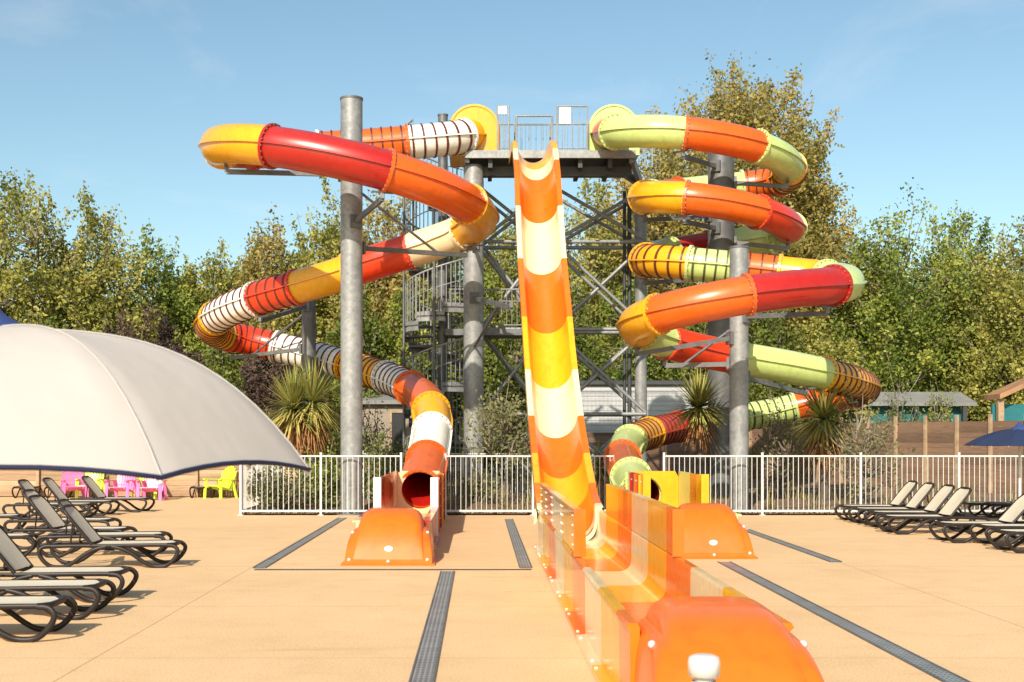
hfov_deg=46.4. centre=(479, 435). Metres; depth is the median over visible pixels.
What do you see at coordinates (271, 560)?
drain grate
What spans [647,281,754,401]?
bush
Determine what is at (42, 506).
sun lounger
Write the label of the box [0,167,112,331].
broadleaf tree
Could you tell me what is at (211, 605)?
paved deck
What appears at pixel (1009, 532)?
sun lounger
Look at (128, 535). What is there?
sun lounger
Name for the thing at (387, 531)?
tube slide
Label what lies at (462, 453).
picket fence
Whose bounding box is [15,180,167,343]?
broadleaf tree
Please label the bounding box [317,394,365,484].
shrub
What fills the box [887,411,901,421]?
window
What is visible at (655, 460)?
wooden fence
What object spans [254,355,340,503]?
cabbage palm
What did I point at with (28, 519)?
sun lounger
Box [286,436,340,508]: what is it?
shrub
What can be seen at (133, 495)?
garden chair
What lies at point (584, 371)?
bush
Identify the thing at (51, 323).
bush
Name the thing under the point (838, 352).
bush
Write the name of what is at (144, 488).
garden chair
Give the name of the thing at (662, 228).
broadleaf tree
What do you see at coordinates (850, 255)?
broadleaf tree
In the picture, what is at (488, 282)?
broadleaf tree
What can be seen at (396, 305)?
broadleaf tree
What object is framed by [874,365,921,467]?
shrub
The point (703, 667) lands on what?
handrail post
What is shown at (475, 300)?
support column
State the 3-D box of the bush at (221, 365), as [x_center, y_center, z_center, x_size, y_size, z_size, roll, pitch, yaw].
[-8.666,-1.055,39.401,4.137,5.722,3.795,0,0,32]
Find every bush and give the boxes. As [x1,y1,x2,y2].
[24,309,73,329]
[100,300,210,365]
[195,345,273,469]
[228,328,334,469]
[319,282,406,454]
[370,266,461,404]
[420,314,503,477]
[521,281,615,445]
[580,274,686,379]
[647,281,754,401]
[749,308,810,463]
[768,307,878,469]
[860,328,920,391]
[909,335,981,469]
[945,310,1023,464]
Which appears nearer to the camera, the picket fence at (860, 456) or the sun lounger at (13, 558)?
the sun lounger at (13, 558)
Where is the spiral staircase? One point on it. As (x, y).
(434, 314)
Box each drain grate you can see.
[252,517,346,567]
[408,571,454,681]
[505,519,532,567]
[717,561,970,681]
[746,529,842,561]
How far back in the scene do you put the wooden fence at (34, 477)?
31.14 m
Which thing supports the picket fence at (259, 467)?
on the paved deck
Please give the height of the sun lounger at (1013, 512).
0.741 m
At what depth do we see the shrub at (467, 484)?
26.13 m
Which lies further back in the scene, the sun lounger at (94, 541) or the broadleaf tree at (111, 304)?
the broadleaf tree at (111, 304)
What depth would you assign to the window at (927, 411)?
41.73 m
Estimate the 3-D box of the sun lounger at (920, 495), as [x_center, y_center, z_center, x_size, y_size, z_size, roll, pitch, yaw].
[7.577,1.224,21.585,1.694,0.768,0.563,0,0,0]
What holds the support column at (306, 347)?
on the planting bed
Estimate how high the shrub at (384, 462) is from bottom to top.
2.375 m
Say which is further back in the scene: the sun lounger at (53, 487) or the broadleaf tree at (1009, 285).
the broadleaf tree at (1009, 285)
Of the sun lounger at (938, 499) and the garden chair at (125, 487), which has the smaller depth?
the sun lounger at (938, 499)
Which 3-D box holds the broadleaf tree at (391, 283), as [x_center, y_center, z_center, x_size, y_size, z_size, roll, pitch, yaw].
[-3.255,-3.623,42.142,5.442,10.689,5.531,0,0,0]
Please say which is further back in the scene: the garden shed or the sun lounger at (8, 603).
the garden shed
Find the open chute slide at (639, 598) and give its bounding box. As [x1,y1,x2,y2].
[509,140,823,681]
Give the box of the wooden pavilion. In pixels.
[984,378,1023,481]
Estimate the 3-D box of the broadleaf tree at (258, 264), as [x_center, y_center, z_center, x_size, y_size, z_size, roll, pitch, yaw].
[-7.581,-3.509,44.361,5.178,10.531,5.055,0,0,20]
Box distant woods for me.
[87,268,1010,466]
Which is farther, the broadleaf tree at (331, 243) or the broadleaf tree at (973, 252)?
the broadleaf tree at (973, 252)
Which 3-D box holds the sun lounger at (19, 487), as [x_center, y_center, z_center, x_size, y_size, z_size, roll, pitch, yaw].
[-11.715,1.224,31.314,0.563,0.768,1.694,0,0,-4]
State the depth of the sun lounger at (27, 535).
15.59 m
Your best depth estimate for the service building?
36.75 m
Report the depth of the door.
36.72 m
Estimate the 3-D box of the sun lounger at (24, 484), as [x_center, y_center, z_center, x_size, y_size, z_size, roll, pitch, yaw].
[-8.287,1.224,23.109,1.694,0.768,0.563,0,0,0]
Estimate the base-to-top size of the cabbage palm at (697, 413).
3.253 m
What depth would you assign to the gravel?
24.17 m
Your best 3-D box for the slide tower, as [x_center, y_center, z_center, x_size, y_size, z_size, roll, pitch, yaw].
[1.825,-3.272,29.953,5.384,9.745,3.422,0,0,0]
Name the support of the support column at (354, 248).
on the planting bed
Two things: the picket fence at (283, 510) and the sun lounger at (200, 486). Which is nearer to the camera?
the picket fence at (283, 510)
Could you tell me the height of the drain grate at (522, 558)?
0.012 m
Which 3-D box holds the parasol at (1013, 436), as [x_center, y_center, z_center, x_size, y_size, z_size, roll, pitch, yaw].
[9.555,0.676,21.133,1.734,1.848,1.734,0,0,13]
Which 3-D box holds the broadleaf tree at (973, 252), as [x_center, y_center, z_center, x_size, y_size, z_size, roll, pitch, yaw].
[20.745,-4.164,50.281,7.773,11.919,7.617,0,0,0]
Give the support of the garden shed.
on the planting bed
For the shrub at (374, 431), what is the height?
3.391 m
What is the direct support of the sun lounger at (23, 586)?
on the paved deck
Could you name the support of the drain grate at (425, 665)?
on the paved deck
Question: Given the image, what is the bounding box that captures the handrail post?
[688,653,719,681]
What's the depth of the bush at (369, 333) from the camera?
38.23 m
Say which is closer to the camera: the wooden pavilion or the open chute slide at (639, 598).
the open chute slide at (639, 598)
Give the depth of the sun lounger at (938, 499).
20.61 m
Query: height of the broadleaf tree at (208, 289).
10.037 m
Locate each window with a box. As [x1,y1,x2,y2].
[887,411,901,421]
[927,411,948,452]
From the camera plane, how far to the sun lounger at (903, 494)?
22.46 m
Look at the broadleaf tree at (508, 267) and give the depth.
47.07 m
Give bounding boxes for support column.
[224,95,471,514]
[227,300,335,473]
[463,164,519,494]
[632,245,834,514]
[640,149,789,496]
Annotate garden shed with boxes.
[579,380,749,469]
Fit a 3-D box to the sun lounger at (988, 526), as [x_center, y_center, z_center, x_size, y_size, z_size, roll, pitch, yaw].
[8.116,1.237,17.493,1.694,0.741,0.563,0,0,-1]
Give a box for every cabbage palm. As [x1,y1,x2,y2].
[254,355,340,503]
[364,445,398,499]
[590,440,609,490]
[661,367,728,473]
[781,382,862,500]
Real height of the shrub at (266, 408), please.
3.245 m
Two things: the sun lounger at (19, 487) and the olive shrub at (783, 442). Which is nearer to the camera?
the olive shrub at (783, 442)
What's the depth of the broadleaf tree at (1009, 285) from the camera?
44.62 m
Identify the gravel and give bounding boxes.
[244,509,1002,513]
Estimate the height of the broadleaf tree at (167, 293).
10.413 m
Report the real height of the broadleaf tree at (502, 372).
6.254 m
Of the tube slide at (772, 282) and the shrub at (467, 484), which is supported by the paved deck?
the tube slide at (772, 282)
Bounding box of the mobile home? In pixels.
[835,392,976,476]
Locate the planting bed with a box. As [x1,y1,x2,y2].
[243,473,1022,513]
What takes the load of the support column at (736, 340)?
on the planting bed
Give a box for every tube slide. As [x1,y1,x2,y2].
[193,104,499,565]
[588,104,881,558]
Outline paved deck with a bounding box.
[0,496,1023,681]
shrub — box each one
[243,465,332,514]
[255,402,285,469]
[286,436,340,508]
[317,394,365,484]
[363,389,397,482]
[363,411,408,500]
[447,425,511,503]
[454,375,530,507]
[519,450,531,493]
[749,389,817,496]
[812,354,915,503]
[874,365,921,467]
[915,377,957,473]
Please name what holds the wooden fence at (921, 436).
on the planting bed
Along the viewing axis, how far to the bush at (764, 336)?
42.15 m
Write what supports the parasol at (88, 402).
on the paved deck
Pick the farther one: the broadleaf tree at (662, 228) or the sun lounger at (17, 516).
the broadleaf tree at (662, 228)
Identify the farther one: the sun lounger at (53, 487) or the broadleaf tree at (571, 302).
the broadleaf tree at (571, 302)
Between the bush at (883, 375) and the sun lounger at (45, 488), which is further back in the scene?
the bush at (883, 375)
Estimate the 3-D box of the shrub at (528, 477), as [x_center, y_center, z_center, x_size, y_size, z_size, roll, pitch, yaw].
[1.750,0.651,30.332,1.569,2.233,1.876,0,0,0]
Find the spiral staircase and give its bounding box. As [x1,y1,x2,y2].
[403,119,463,484]
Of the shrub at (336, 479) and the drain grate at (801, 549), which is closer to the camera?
the drain grate at (801, 549)
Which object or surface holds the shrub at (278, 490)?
on the planting bed
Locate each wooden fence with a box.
[0,434,298,496]
[586,430,752,484]
[749,414,1023,495]
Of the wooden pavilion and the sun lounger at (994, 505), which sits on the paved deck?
the sun lounger at (994, 505)
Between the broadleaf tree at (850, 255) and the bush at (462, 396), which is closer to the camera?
the bush at (462, 396)
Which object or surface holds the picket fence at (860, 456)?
on the paved deck
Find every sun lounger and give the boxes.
[0,513,26,529]
[0,526,138,602]
[0,578,115,619]
[0,595,77,642]
[2,479,98,518]
[3,489,121,535]
[7,532,39,555]
[8,494,137,549]
[11,485,45,497]
[27,477,119,515]
[35,498,172,557]
[37,504,186,567]
[44,485,74,497]
[69,475,154,512]
[189,469,219,497]
[834,480,924,521]
[848,482,934,524]
[864,484,972,529]
[875,487,989,534]
[929,494,1023,542]
[958,501,1023,516]
[969,523,1023,546]
[980,502,1012,517]
[987,528,1023,553]
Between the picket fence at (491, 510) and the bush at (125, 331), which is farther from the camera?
the bush at (125, 331)
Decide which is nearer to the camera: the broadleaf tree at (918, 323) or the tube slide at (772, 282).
the tube slide at (772, 282)
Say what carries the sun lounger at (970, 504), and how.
on the paved deck
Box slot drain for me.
[254,569,531,569]
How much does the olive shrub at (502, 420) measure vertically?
2.908 m
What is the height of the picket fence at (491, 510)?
1.263 m
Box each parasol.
[0,310,310,485]
[964,422,1023,520]
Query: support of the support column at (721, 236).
on the planting bed
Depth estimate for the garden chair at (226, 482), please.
30.69 m
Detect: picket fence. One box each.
[238,452,401,514]
[242,465,284,514]
[363,451,529,500]
[444,452,613,514]
[663,452,1023,514]
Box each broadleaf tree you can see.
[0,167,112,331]
[0,231,39,321]
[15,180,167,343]
[120,218,213,360]
[164,237,252,381]
[205,202,330,403]
[267,177,382,467]
[316,189,461,411]
[421,251,509,460]
[484,208,526,474]
[484,305,531,479]
[503,250,580,449]
[563,178,662,379]
[576,49,880,466]
[594,149,706,379]
[801,206,915,417]
[816,177,996,420]
[888,200,1022,469]
[920,215,1023,426]
[1014,244,1023,324]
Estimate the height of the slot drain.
0.012 m
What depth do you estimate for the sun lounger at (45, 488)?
30.67 m
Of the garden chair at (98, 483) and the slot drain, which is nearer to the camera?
the slot drain
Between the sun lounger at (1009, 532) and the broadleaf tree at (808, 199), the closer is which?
the sun lounger at (1009, 532)
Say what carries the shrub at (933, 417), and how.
on the planting bed
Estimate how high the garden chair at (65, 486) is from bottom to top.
0.834 m
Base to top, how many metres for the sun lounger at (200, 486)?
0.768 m
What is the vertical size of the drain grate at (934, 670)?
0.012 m
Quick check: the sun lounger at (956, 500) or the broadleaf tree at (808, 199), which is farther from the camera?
the broadleaf tree at (808, 199)
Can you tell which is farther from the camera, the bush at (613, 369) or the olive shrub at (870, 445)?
the bush at (613, 369)
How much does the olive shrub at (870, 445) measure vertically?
3.442 m
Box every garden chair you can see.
[60,472,88,496]
[75,473,105,497]
[104,475,135,500]
[131,478,158,498]
[136,478,167,500]
[203,466,237,498]
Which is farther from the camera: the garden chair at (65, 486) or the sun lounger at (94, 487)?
the garden chair at (65, 486)
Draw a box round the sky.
[0,0,1023,371]
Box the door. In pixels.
[390,411,402,454]
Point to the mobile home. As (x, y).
(920, 399)
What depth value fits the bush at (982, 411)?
44.39 m
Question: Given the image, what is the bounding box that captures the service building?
[363,393,411,471]
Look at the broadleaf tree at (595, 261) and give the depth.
46.72 m
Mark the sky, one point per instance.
(118, 97)
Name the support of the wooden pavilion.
on the planting bed
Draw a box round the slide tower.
[445,105,652,479]
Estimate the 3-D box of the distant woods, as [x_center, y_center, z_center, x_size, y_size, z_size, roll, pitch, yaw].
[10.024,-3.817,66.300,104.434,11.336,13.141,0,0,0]

